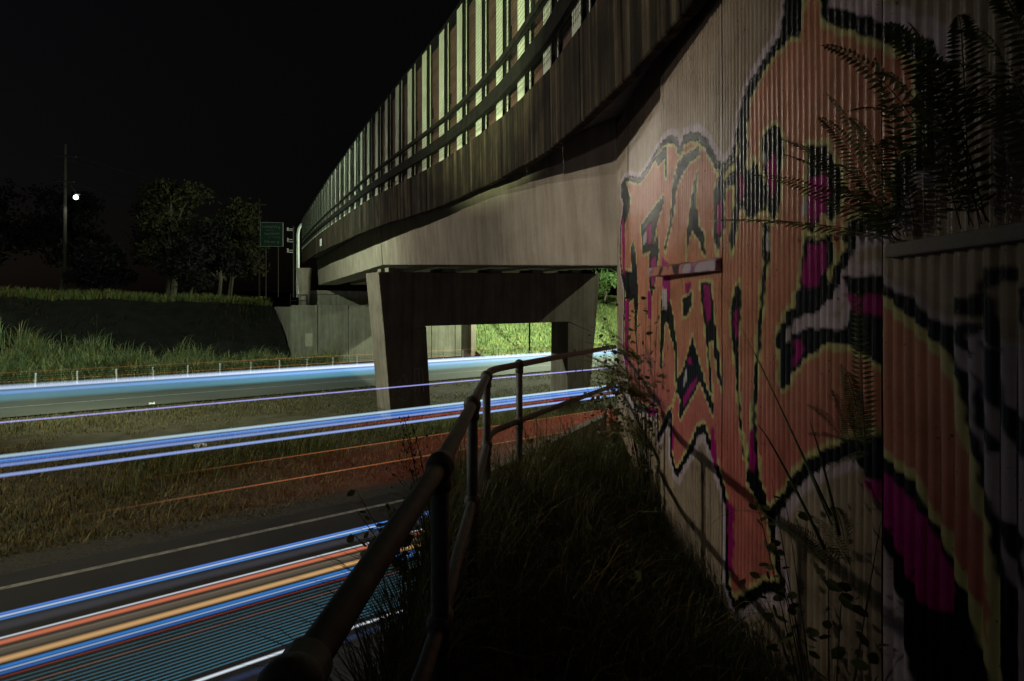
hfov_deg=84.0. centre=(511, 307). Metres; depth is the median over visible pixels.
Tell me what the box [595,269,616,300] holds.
tree
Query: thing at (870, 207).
fern
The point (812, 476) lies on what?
grass stem
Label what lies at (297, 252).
lamp column
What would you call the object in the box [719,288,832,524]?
grass stem
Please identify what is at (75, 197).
utility pole
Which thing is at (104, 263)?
tree
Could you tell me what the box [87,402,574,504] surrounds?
tall median grass
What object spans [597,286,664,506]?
leafy weed
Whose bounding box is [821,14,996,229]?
fern
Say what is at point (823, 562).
grass stem
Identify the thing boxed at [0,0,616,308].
sky
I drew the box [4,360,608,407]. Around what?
edge line
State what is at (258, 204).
utility pole
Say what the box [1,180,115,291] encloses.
tree
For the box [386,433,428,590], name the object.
seed grass
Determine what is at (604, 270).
tree
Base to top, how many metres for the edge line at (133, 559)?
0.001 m
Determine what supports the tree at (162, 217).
on the hill top
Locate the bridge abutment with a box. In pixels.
[274,268,475,364]
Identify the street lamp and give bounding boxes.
[528,323,530,353]
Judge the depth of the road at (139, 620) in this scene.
8.09 m
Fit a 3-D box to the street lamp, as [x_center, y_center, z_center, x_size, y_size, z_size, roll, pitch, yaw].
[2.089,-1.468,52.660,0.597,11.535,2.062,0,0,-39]
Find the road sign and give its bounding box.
[260,222,282,304]
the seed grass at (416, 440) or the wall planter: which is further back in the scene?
the seed grass at (416, 440)
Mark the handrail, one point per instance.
(310, 654)
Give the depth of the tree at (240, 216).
61.66 m
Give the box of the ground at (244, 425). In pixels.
[0,351,616,557]
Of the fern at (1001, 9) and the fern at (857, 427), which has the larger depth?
the fern at (857, 427)
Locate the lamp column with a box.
[296,224,300,296]
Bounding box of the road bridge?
[301,0,706,419]
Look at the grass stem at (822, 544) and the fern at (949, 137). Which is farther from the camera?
the grass stem at (822, 544)
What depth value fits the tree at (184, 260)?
49.78 m
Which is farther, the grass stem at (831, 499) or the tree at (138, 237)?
the tree at (138, 237)
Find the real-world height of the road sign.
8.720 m
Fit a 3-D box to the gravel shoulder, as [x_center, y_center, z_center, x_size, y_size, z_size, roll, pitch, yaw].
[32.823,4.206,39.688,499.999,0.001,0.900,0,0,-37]
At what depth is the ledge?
2.89 m
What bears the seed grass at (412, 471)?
on the ledge
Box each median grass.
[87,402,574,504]
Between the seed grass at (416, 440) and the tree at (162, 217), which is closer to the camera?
the seed grass at (416, 440)
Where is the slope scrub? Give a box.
[0,291,290,371]
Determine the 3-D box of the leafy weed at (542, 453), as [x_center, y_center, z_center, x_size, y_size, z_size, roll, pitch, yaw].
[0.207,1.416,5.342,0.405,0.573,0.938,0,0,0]
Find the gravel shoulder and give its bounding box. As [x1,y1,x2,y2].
[0,440,615,574]
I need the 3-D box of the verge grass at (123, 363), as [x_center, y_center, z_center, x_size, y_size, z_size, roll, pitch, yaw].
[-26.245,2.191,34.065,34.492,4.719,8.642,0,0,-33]
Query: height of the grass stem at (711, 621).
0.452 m
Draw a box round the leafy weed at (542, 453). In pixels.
[512,430,551,477]
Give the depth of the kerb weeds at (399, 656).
2.39 m
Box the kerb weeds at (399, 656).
[200,430,553,680]
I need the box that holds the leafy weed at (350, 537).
[347,487,413,580]
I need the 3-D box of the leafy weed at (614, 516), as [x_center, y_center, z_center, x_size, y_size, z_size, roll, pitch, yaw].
[0.535,1.642,3.585,0.593,0.422,1.052,0,0,0]
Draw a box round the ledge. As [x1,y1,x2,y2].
[398,415,736,680]
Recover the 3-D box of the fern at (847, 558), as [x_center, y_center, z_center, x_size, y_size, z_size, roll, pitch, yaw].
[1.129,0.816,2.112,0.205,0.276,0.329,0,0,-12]
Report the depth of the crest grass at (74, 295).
41.40 m
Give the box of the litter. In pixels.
[194,443,207,448]
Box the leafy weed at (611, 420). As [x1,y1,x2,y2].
[570,334,626,477]
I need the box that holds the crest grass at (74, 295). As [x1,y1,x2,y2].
[0,285,272,306]
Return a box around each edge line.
[0,500,403,589]
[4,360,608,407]
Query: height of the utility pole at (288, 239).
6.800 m
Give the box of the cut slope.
[0,296,289,386]
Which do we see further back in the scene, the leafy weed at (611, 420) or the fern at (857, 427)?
the leafy weed at (611, 420)
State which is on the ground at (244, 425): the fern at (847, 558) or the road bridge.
the road bridge
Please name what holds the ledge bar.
attached to the graffiti wall
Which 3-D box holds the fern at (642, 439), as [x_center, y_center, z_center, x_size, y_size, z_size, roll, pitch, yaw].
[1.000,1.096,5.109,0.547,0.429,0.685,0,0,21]
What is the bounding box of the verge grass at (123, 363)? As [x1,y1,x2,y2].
[0,317,348,388]
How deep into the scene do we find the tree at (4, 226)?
62.07 m
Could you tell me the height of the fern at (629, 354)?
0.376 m
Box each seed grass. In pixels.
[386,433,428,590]
[395,415,424,573]
[403,424,430,519]
[404,468,430,567]
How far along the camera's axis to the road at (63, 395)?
30.41 m
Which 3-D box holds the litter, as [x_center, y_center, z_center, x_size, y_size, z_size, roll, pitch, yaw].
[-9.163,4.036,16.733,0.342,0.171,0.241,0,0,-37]
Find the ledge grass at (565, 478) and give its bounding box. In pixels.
[367,407,839,680]
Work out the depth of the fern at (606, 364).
6.40 m
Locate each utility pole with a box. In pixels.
[53,144,79,292]
[252,198,265,297]
[287,226,293,301]
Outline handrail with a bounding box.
[256,345,616,680]
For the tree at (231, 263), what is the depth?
56.39 m
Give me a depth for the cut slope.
39.17 m
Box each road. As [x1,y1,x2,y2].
[0,350,616,417]
[0,448,612,680]
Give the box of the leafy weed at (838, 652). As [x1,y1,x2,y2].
[739,479,888,680]
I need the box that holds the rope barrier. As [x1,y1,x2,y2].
[0,343,614,386]
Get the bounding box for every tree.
[0,178,40,264]
[0,232,9,270]
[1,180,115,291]
[60,239,138,296]
[121,186,214,295]
[131,177,216,297]
[151,236,217,295]
[182,197,270,297]
[193,219,251,296]
[588,268,616,274]
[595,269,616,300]
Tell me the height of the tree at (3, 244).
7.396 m
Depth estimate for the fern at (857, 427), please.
2.00 m
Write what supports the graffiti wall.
on the ledge
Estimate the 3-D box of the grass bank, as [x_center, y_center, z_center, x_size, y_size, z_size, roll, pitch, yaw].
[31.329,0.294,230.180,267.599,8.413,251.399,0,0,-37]
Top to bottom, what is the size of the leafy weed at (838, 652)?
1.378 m
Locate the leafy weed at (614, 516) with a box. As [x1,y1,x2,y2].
[550,513,657,599]
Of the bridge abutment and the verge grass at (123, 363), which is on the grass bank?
the bridge abutment
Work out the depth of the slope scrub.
37.80 m
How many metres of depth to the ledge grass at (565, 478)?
3.30 m
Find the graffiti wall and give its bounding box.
[617,0,1023,680]
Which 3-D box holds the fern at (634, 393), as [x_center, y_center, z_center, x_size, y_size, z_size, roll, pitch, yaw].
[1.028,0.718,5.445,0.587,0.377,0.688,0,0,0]
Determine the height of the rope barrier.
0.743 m
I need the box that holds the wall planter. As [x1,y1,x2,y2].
[883,221,1023,680]
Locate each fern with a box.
[571,339,630,380]
[579,325,640,361]
[588,361,648,402]
[591,406,655,451]
[707,55,924,242]
[764,506,853,566]
[807,289,877,476]
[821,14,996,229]
[919,0,1023,166]
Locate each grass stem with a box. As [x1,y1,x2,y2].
[686,543,715,680]
[710,510,825,564]
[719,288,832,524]
[756,355,830,516]
[757,424,826,549]
[810,422,840,535]
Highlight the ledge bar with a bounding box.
[648,257,720,276]
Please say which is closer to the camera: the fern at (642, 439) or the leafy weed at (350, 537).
the leafy weed at (350, 537)
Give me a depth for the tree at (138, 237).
64.59 m

